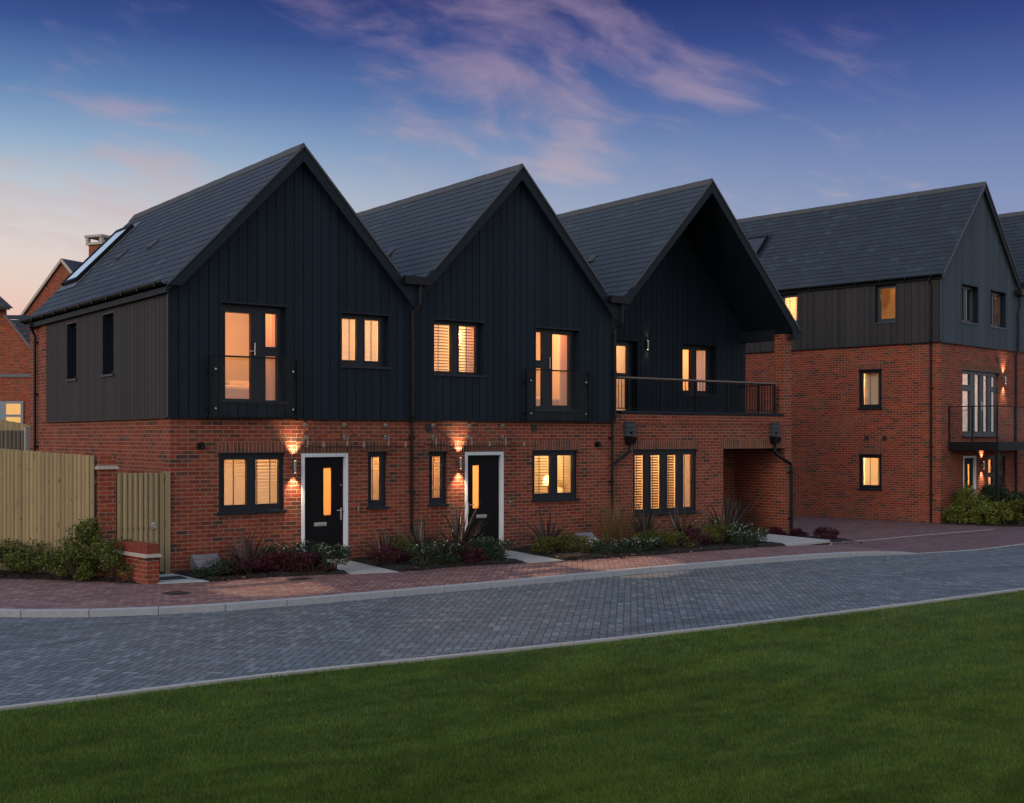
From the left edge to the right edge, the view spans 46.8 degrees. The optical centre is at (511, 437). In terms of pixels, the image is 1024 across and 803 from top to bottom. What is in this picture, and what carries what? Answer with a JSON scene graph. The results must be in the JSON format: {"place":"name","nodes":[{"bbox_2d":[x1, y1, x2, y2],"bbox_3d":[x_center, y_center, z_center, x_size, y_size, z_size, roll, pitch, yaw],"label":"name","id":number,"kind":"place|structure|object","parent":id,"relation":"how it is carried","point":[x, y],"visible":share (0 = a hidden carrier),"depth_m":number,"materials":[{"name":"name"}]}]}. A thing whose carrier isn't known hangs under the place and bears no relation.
{"place":"outdoors","nodes":[
{"label":"outdoors","id":0,"kind":"place"},
{"bbox_2d":[135,573,209,583],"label":"garden path","id":1,"kind":"structure","parent":0,"point":[189,579],"depth_m":19.87,"materials":[{"name":"grey concrete"}]},
{"bbox_2d":[337,561,397,573],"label":"garden path","id":2,"kind":"structure","parent":0,"point":[351,567],"depth_m":21.67,"materials":[{"name":"concrete"}]},
{"bbox_2d":[0,544,897,613],"bbox_3d":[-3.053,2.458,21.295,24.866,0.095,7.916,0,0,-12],"label":"pavement","id":3,"kind":"structure","parent":0,"point":[40,594],"depth_m":19.51,"materials":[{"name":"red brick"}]},
{"bbox_2d":[0,569,140,583],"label":"flower bed","id":4,"kind":"object","parent":3,"relation":"on","point":[14,575],"visible":0.83,"depth_m":20.14,"materials":[{"name":"brown soil"}]},
{"bbox_2d":[0,538,23,568],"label":"shrub","id":5,"kind":"object","parent":4,"relation":"on","point":[4,551],"visible":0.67,"depth_m":20.66,"materials":[{"name":"green plant"}]},
{"bbox_2d":[0,538,53,573],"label":"shrub","id":6,"kind":"object","parent":4,"relation":"on","point":[26,564],"visible":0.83,"depth_m":20.28,"materials":[{"name":"green plant"}]},
{"bbox_2d":[0,448,103,581],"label":"garden fence","id":7,"kind":"object","parent":4,"relation":"on","point":[47,497],"visible":0.71,"depth_m":20.72,"materials":[{"name":"beige wood"}]},
{"bbox_2d":[33,538,77,575],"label":"shrub","id":8,"kind":"object","parent":4,"relation":"on","point":[45,558],"visible":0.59,"depth_m":20.11,"materials":[{"name":"green plant"}]},
{"bbox_2d":[52,545,99,580],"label":"shrub","id":9,"kind":"object","parent":4,"relation":"on","point":[83,570],"visible":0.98,"depth_m":19.80,"materials":[{"name":"green plant"}]},
{"bbox_2d":[63,513,112,560],"bbox_3d":[-7.181,1.850,20.243,0.915,1.144,0.751,0,0,-37],"label":"shrub","id":10,"kind":"object","parent":4,"relation":"on","point":[81,537],"visible":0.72,"depth_m":20.05,"materials":[{"name":"green plant"}]},
{"bbox_2d":[94,456,118,576],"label":"brick pier","id":11,"kind":"structure","parent":4,"relation":"on","point":[106,467],"depth_m":20.21,"materials":[{"name":"brick"}]},
{"bbox_2d":[88,536,132,577],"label":"shrub","id":12,"kind":"object","parent":4,"relation":"on","point":[103,550],"visible":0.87,"depth_m":19.75,"materials":[{"name":"green plant"}]},
{"bbox_2d":[112,540,161,583],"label":"garden wall","id":13,"kind":"structure","parent":3,"relation":"on","point":[141,558],"depth_m":19.54,"materials":[{"name":"red brick"}]},
{"bbox_2d":[175,562,347,580],"bbox_3d":[-4.419,2.376,20.909,2.460,0.061,1.930,0,0,-37],"label":"flower bed","id":14,"kind":"object","parent":3,"relation":"on","point":[234,576],"visible":0.38,"depth_m":20.63,"materials":[{"name":"brown soil"}]},
{"bbox_2d":[190,553,220,570],"bbox_3d":[-5.412,2.246,20.993,0.480,0.329,0.414,0,0,-37],"label":"meter box","id":15,"kind":"object","parent":14,"relation":"on","point":[199,560],"visible":0.48,"depth_m":20.95,"materials":[{"name":"grey plastic"}]},
{"bbox_2d":[191,559,241,576],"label":"shrub","id":16,"kind":"object","parent":14,"relation":"on","point":[204,572],"visible":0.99,"depth_m":20.14,"materials":[{"name":"green plant"}]},
{"bbox_2d":[205,523,289,570],"bbox_3d":[-4.721,1.954,21.205,1.822,0.952,1.826,0,0,-37],"label":"flax plant","id":17,"kind":"object","parent":14,"relation":"on","point":[247,550],"visible":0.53,"depth_m":21.25,"materials":[{"name":"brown plant"}]},
{"bbox_2d":[223,554,278,574],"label":"shrub","id":18,"kind":"object","parent":14,"relation":"on","point":[244,565],"visible":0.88,"depth_m":20.47,"materials":[{"name":"red plant"}]},
{"bbox_2d":[253,552,291,570],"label":"shrub","id":19,"kind":"object","parent":14,"relation":"on","point":[282,564],"visible":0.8,"depth_m":20.81,"materials":[{"name":"red plant"}]},
{"bbox_2d":[260,541,301,564],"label":"shrub","id":20,"kind":"object","parent":14,"relation":"on","point":[266,549],"visible":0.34,"depth_m":21.45,"materials":[{"name":"green plant"}]},
{"bbox_2d":[260,549,307,572],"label":"shrub","id":21,"kind":"object","parent":14,"relation":"on","point":[294,558],"visible":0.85,"depth_m":20.80,"materials":[{"name":"red plant"}]},
{"bbox_2d":[285,540,324,562],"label":"shrub","id":22,"kind":"object","parent":14,"relation":"on","point":[312,549],"visible":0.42,"depth_m":21.41,"materials":[{"name":"green plant"}]},
{"bbox_2d":[294,551,335,571],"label":"shrub","id":23,"kind":"object","parent":14,"relation":"on","point":[310,559],"visible":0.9,"depth_m":20.94,"materials":[{"name":"red plant"}]},
{"bbox_2d":[316,542,351,572],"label":"shrub","id":24,"kind":"object","parent":14,"relation":"on","point":[341,553],"visible":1,"depth_m":21.04,"materials":[{"name":"green plant"}]},
{"bbox_2d":[0,537,866,582],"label":"bark chips","id":25,"kind":"object","parent":3,"relation":"on","point":[606,553],"visible":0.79,"depth_m":22.11,"materials":[{"name":"brown wood"}]},
{"bbox_2d":[352,555,525,570],"bbox_3d":[-1.444,2.376,22.862,2.860,0.061,2.420,0,0,-37],"label":"flower bed","id":26,"kind":"object","parent":3,"relation":"on","point":[393,566],"visible":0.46,"depth_m":22.23,"materials":[{"name":"brown soil"}]},
{"bbox_2d":[350,520,416,559],"bbox_3d":[-2.582,2.027,23.025,1.545,0.806,1.387,0,0,6],"label":"flax plant","id":27,"kind":"object","parent":26,"relation":"on","point":[378,544],"visible":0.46,"depth_m":22.81,"materials":[{"name":"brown plant"}]},
{"bbox_2d":[365,544,409,565],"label":"shrub","id":28,"kind":"object","parent":26,"relation":"on","point":[393,555],"visible":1,"depth_m":22.03,"materials":[{"name":"red plant"}]},
{"bbox_2d":[391,536,422,560],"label":"shrub","id":29,"kind":"object","parent":26,"relation":"on","point":[400,540],"visible":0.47,"depth_m":22.69,"materials":[{"name":"green plant"}]},
{"bbox_2d":[384,517,459,556],"bbox_3d":[-1.790,1.969,23.290,1.832,0.923,1.327,0,0,-4],"label":"flax plant","id":30,"kind":"object","parent":26,"relation":"on","point":[418,537],"visible":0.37,"depth_m":23.46,"materials":[{"name":"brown plant"}]},
{"bbox_2d":[406,543,444,566],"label":"shrub","id":31,"kind":"object","parent":26,"relation":"on","point":[428,550],"visible":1,"depth_m":21.89,"materials":[{"name":"green plant"}]},
{"bbox_2d":[420,539,464,563],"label":"shrub","id":32,"kind":"object","parent":26,"relation":"on","point":[449,547],"visible":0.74,"depth_m":22.25,"materials":[{"name":"green plant"}]},
{"bbox_2d":[426,499,489,552],"bbox_3d":[-1.200,1.821,23.761,2.092,1.219,2.092,0,0,-37],"label":"flax plant","id":33,"kind":"object","parent":26,"relation":"on","point":[458,536],"visible":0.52,"depth_m":23.77,"materials":[{"name":"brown plant"}]},
{"bbox_2d":[451,547,488,563],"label":"shrub","id":34,"kind":"object","parent":26,"relation":"on","point":[470,558],"visible":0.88,"depth_m":22.42,"materials":[{"name":"red plant"}]},
{"bbox_2d":[478,536,515,560],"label":"shrub","id":35,"kind":"object","parent":26,"relation":"on","point":[500,547],"visible":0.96,"depth_m":22.95,"materials":[{"name":"green plant"}]},
{"bbox_2d":[507,537,785,559],"bbox_3d":[3.186,2.400,26.025,6.900,0.110,2.990,0,0,-37],"label":"flower bed","id":36,"kind":"object","parent":3,"relation":"on","point":[559,553],"visible":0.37,"depth_m":24.82,"materials":[{"name":"brown plant"}]},
{"bbox_2d":[503,509,581,544],"bbox_3d":[0.770,1.925,25.143,1.600,1.009,1.923,0,0,33],"label":"flax plant","id":37,"kind":"object","parent":36,"relation":"on","point":[543,532],"visible":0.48,"depth_m":25.04,"materials":[{"name":"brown plant"}]},
{"bbox_2d":[530,535,563,553],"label":"shrub","id":38,"kind":"object","parent":36,"relation":"on","point":[544,545],"visible":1,"depth_m":24.10,"materials":[{"name":"green plant"}]},
{"bbox_2d":[551,532,593,552],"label":"shrub","id":39,"kind":"object","parent":36,"relation":"on","point":[579,540],"visible":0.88,"depth_m":24.38,"materials":[{"name":"green plant"}]},
{"bbox_2d":[583,536,625,553],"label":"shrub","id":40,"kind":"object","parent":36,"relation":"on","point":[597,543],"visible":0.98,"depth_m":24.10,"materials":[{"name":"green plant"}]},
{"bbox_2d":[584,493,640,542],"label":"straw grass","id":41,"kind":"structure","parent":36,"relation":"on","point":[609,532],"depth_m":26.42,"materials":[{"name":"brown plant"}]},
{"bbox_2d":[593,494,645,539],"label":"straw grass","id":42,"kind":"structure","parent":36,"relation":"on","point":[621,536],"depth_m":26.48,"materials":[{"name":"plant"}]},
{"bbox_2d":[615,536,648,553],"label":"shrub","id":43,"kind":"object","parent":36,"relation":"on","point":[631,542],"visible":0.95,"depth_m":24.26,"materials":[{"name":"green plant"}]},
{"bbox_2d":[625,503,672,535],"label":"flax plant","id":44,"kind":"object","parent":36,"relation":"on","point":[646,525],"visible":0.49,"depth_m":26.65,"materials":[{"name":"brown plant"}]},
{"bbox_2d":[635,535,669,550],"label":"shrub","id":45,"kind":"object","parent":36,"relation":"on","point":[654,541],"visible":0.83,"depth_m":24.66,"materials":[{"name":"green plant"}]},
{"bbox_2d":[632,530,672,547],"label":"shrub","id":46,"kind":"object","parent":36,"relation":"on","point":[643,535],"visible":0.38,"depth_m":25.45,"materials":[{"name":"green plant"}]},
{"bbox_2d":[649,530,694,547],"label":"shrub","id":47,"kind":"object","parent":36,"relation":"on","point":[668,537],"visible":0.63,"depth_m":25.34,"materials":[{"name":"green plant"}]},
{"bbox_2d":[654,502,716,538],"bbox_3d":[3.935,1.899,27.565,2.154,1.062,1.615,0,0,5],"label":"flax plant","id":48,"kind":"object","parent":36,"relation":"on","point":[676,524],"visible":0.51,"depth_m":27.41,"materials":[{"name":"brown plant"}]},
{"bbox_2d":[677,527,714,545],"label":"shrub","id":49,"kind":"object","parent":36,"relation":"on","point":[691,531],"visible":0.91,"depth_m":25.71,"materials":[{"name":"red plant"}]},
{"bbox_2d":[683,526,722,542],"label":"shrub","id":50,"kind":"object","parent":36,"relation":"on","point":[714,533],"visible":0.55,"depth_m":26.04,"materials":[{"name":"green plant"}]},
{"bbox_2d":[709,523,738,542],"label":"shrub","id":51,"kind":"object","parent":36,"relation":"on","point":[721,529],"visible":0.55,"depth_m":26.54,"materials":[{"name":"green plant"}]},
{"bbox_2d":[687,493,765,535],"bbox_3d":[5.072,1.842,27.839,2.146,1.209,1.875,0,0,-2],"label":"flax plant","id":52,"kind":"object","parent":36,"relation":"on","point":[727,516],"visible":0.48,"depth_m":27.73,"materials":[{"name":"green plant"}]},
{"bbox_2d":[723,530,755,544],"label":"shrub","id":53,"kind":"object","parent":36,"relation":"on","point":[734,536],"visible":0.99,"depth_m":26.06,"materials":[{"name":"green plant"}]},
{"bbox_2d":[723,491,767,530],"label":"flax plant","id":54,"kind":"object","parent":36,"relation":"on","point":[742,517],"visible":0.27,"depth_m":30.85,"materials":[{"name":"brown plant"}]},
{"bbox_2d":[724,521,768,542],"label":"shrub","id":55,"kind":"object","parent":36,"relation":"on","point":[760,532],"visible":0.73,"depth_m":26.52,"materials":[{"name":"green plant"}]},
{"bbox_2d":[357,163,616,550],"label":"terraced house","id":56,"kind":"structure","parent":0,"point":[513,317],"depth_m":25.55,"materials":[{"name":"black wood"}]},
{"bbox_2d":[428,451,448,506],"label":"window","id":57,"kind":"structure","parent":56,"relation":"in","point":[437,501],"depth_m":24.46,"materials":[{"name":"black glass"}]},
{"bbox_2d":[433,318,485,377],"bbox_3d":[-1.210,-1.765,24.763,1.340,1.350,0.452,0,0,-37],"label":"window","id":58,"kind":"structure","parent":56,"relation":"in","point":[474,330],"depth_m":24.85,"materials":[{"name":"black glass"}]},
{"bbox_2d":[465,452,503,547],"bbox_3d":[-0.614,1.360,25.089,1.009,2.100,0.140,0,0,-37],"label":"front door","id":59,"kind":"structure","parent":56,"relation":"in","point":[484,471],"depth_m":25.16,"materials":[{"name":"black wood"}]},
{"bbox_2d":[531,450,579,501],"bbox_3d":[0.910,0.845,26.285,1.357,1.130,0.280,0,0,-37],"label":"window","id":60,"kind":"structure","parent":56,"relation":"in","point":[552,495],"depth_m":26.25,"materials":[{"name":"black glass"}]},
{"bbox_2d":[534,326,580,411],"bbox_3d":[0.900,-1.502,26.360,1.313,1.875,0.441,0,0,-37],"label":"french window","id":61,"kind":"structure","parent":56,"relation":"in","point":[569,339],"depth_m":26.59,"materials":[{"name":"black glass"}]},
{"bbox_2d":[0,544,1023,705],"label":"road","id":62,"kind":"structure","parent":0,"point":[46,658],"depth_m":16.22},
{"bbox_2d":[0,551,918,617],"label":"kerb","id":63,"kind":"structure","parent":62,"relation":"on","point":[138,611],"depth_m":18.67,"materials":[{"name":"concrete"}]},
{"bbox_2d":[0,590,1023,802],"bbox_3d":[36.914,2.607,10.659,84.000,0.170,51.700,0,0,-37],"label":"lawn","id":64,"kind":"structure","parent":0,"point":[891,619],"depth_m":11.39,"materials":[{"name":"green plant"}]},
{"bbox_2d":[0,588,1023,710],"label":"lawn edging","id":65,"kind":"object","parent":64,"relation":"on","point":[158,688],"visible":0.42,"depth_m":13.57,"materials":[{"name":"concrete"}]},
{"bbox_2d":[0,0,1023,319],"label":"sky","id":66,"kind":"structure","parent":0,"point":[112,111],"materials":[{"name":"blue"}]},
{"bbox_2d":[500,550,563,563],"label":"garden path","id":67,"kind":"structure","parent":0,"point":[526,557],"depth_m":23.65,"materials":[{"name":"concrete"}]},
{"bbox_2d":[557,178,801,539],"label":"terraced house","id":68,"kind":"structure","parent":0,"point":[690,288],"depth_m":30.24,"materials":[{"name":"red brick"}]},
{"bbox_2d":[617,340,637,410],"bbox_3d":[2.714,-1.505,29.595,1.010,1.870,0.234,0,0,-37],"label":"terrace door","id":69,"kind":"structure","parent":68,"relation":"in","point":[631,347],"depth_m":29.84,"materials":[{"name":"black glass"}]},
{"bbox_2d":[632,449,699,516],"bbox_3d":[3.628,1.065,28.348,2.190,1.570,0.275,0,0,-37],"label":"window","id":70,"kind":"structure","parent":68,"relation":"in","point":[682,462],"depth_m":28.35,"materials":[{"name":"black glass"}]},
{"bbox_2d":[682,343,717,396],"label":"window","id":71,"kind":"structure","parent":68,"relation":"in","point":[702,360],"depth_m":31.54,"materials":[{"name":"black glass"}]},
{"bbox_2d":[738,531,829,545],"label":"garden path","id":72,"kind":"structure","parent":0,"point":[791,540],"depth_m":27.49,"materials":[{"name":"concrete"}]},
{"bbox_2d":[793,516,1023,552],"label":"driveway","id":73,"kind":"structure","parent":0,"point":[856,530],"depth_m":32.55,"materials":[{"name":"red brick"}]},
{"bbox_2d":[785,534,850,543],"bbox_3d":[7.506,2.529,29.454,2.270,0.177,2.760,0,0,-37],"label":"flower bed","id":74,"kind":"object","parent":73,"relation":"on","point":[839,539],"visible":0.24,"depth_m":29.49,"materials":[{"name":"brown soil"}]},
{"bbox_2d":[813,525,840,538],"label":"shrub","id":75,"kind":"object","parent":74,"relation":"on","point":[820,531],"visible":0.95,"depth_m":29.60,"materials":[{"name":"red plant"}]},
{"bbox_2d":[737,181,1023,523],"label":"brick house","id":76,"kind":"structure","parent":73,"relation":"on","point":[904,309],"depth_m":38.82,"materials":[{"name":"red brick"}]},
{"bbox_2d":[857,369,881,409],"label":"window","id":77,"kind":"structure","parent":76,"relation":"in","point":[874,384],"depth_m":38.52,"materials":[{"name":"black glass"}]},
{"bbox_2d":[857,454,881,489],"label":"window","id":78,"kind":"structure","parent":76,"relation":"in","point":[873,481],"depth_m":38.50,"materials":[{"name":"black glass"}]},
{"bbox_2d":[874,283,896,323],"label":"window","id":79,"kind":"structure","parent":76,"relation":"in","point":[878,320],"depth_m":38.18,"materials":[{"name":"black glass"}]},
{"bbox_2d":[963,456,975,515],"bbox_3d":[14.736,1.640,38.254,0.140,2.080,0.968,0,0,45],"label":"front door","id":80,"kind":"structure","parent":76,"relation":"in","point":[969,462],"depth_m":38.39,"materials":[{"name":"black"}]},
{"bbox_2d":[961,283,979,324],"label":"window","id":81,"kind":"structure","parent":76,"relation":"in","point":[969,293],"depth_m":38.56,"materials":[{"name":"black glass"}]},
{"bbox_2d":[962,369,1000,436],"bbox_3d":[15.371,-1.092,38.860,0.210,2.155,2.880,0,0,45],"label":"french window","id":82,"kind":"structure","parent":76,"relation":"in","point":[979,388],"depth_m":38.92,"materials":[{"name":"black glass"}]},
{"bbox_2d":[988,455,1006,496],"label":"french window","id":83,"kind":"structure","parent":76,"relation":"in","point":[991,474],"depth_m":39.75,"materials":[{"name":"black glass"}]},
{"bbox_2d":[990,289,1006,329],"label":"window","id":84,"kind":"structure","parent":76,"relation":"in","point":[997,299],"depth_m":40.15,"materials":[{"name":"black glass"}]},
{"bbox_2d":[940,519,1023,526],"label":"flower bed","id":85,"kind":"object","parent":73,"relation":"on","point":[1015,524],"visible":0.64,"depth_m":35.89,"materials":[{"name":"brown plant"}]},
{"bbox_2d":[942,505,970,523],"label":"shrub","id":86,"kind":"object","parent":85,"relation":"on","point":[953,514],"visible":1,"depth_m":36.35,"materials":[{"name":"green plant"}]},
{"bbox_2d":[948,483,991,518],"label":"shrub","id":87,"kind":"object","parent":85,"relation":"on","point":[963,499],"visible":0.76,"depth_m":36.69,"materials":[{"name":"green plant"}]},
{"bbox_2d":[970,500,1001,523],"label":"shrub","id":88,"kind":"object","parent":85,"relation":"on","point":[979,511],"visible":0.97,"depth_m":36.02,"materials":[{"name":"green plant"}]},
{"bbox_2d":[978,481,1010,503],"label":"shrub","id":89,"kind":"object","parent":85,"relation":"on","point":[988,490],"visible":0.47,"depth_m":37.07,"materials":[{"name":"green plant"}]},
{"bbox_2d":[985,498,1023,524],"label":"shrub","id":90,"kind":"object","parent":85,"relation":"on","point":[1001,506],"visible":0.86,"depth_m":35.78,"materials":[{"name":"green plant"}]},
{"bbox_2d":[1000,498,1023,523],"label":"shrub","id":91,"kind":"object","parent":85,"relation":"on","point":[1019,503],"visible":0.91,"depth_m":35.71,"materials":[{"name":"green plant"}]},
{"bbox_2d":[998,211,1023,493],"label":"brick house","id":92,"kind":"structure","parent":73,"relation":"on","point":[1012,223],"depth_m":41.35,"materials":[{"name":"brick"}]},
{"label":"back garden","id":93,"kind":"structure","parent":0,"visible":0},
{"bbox_2d":[0,427,29,450],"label":"panel fence","id":94,"kind":"object","parent":93,"relation":"on","point":[15,439],"visible":0.34,"depth_m":28.96,"materials":[{"name":"wood"}]},
{"bbox_2d":[0,420,29,430],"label":"garden fence","id":95,"kind":"object","parent":93,"relation":"on","point":[7,425],"visible":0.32,"depth_m":31.62,"materials":[{"name":"beige wood"}]},
{"bbox_2d":[0,296,30,424],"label":"brick house","id":96,"kind":"structure","parent":93,"relation":"on","point":[14,375],"depth_m":58.00,"materials":[{"name":"red brick"}]},
{"bbox_2d":[0,401,23,423],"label":"window","id":97,"kind":"structure","parent":96,"relation":"in","point":[13,411],"depth_m":57.95,"materials":[{"name":"white"}]},
{"bbox_2d":[16,234,109,338],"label":"brick house","id":98,"kind":"structure","parent":93,"relation":"on","point":[60,272],"depth_m":68.54,"materials":[{"name":"red brick"}]},
{"bbox_2d":[19,143,421,573],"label":"terraced house","id":99,"kind":"structure","parent":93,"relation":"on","point":[276,281],"depth_m":22.57,"materials":[{"name":"black wood"}]},
{"bbox_2d":[65,321,76,381],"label":"window","id":100,"kind":"structure","parent":99,"relation":"in","point":[72,326],"depth_m":25.48,"materials":[{"name":"black glass"}]},
{"bbox_2d":[101,311,113,376],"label":"window","id":101,"kind":"structure","parent":99,"relation":"in","point":[108,318],"depth_m":23.64,"materials":[{"name":"black glass"}]},
{"bbox_2d":[116,472,169,573],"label":"garden gate","id":102,"kind":"structure","parent":99,"relation":"attached to","point":[142,507],"depth_m":20.61,"materials":[{"name":"wood"}]},
{"bbox_2d":[225,381,248,398],"bbox_3d":[-5.581,-0.860,23.511,1.500,0.560,1.600,0,0,-37],"label":"bed","id":103,"kind":"object","parent":99,"relation":"in","point":[236,389],"visible":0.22,"depth_m":22.79,"materials":[{"name":"fabric"}]},
{"bbox_2d":[217,452,286,514],"bbox_3d":[-4.841,0.843,21.903,1.359,1.125,0.263,0,0,-37],"label":"window","id":104,"kind":"structure","parent":99,"relation":"in","point":[248,502],"depth_m":21.91,"materials":[{"name":"black glass"}]},
{"bbox_2d":[220,301,288,403],"bbox_3d":[-4.859,-1.550,21.984,1.369,1.840,0.444,0,0,-37],"label":"french window","id":105,"kind":"structure","parent":99,"relation":"in","point":[267,323],"depth_m":22.09,"materials":[{"name":"black glass"}]},
{"bbox_2d":[301,453,347,561],"bbox_3d":[-3.625,1.360,22.800,1.006,2.100,0.140,0,0,-37],"label":"front door","id":106,"kind":"structure","parent":99,"relation":"in","point":[324,476],"depth_m":22.84,"materials":[{"name":"black"}]},
{"bbox_2d":[340,311,391,369],"bbox_3d":[-2.948,-1.892,23.361,1.150,1.095,0.323,0,0,-37],"label":"window","id":107,"kind":"structure","parent":99,"relation":"in","point":[364,340],"depth_m":23.41,"materials":[{"name":"black glass"}]},
{"bbox_2d":[367,451,388,508],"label":"window","id":108,"kind":"structure","parent":99,"relation":"in","point":[373,456],"depth_m":23.58,"materials":[{"name":"black glass"}]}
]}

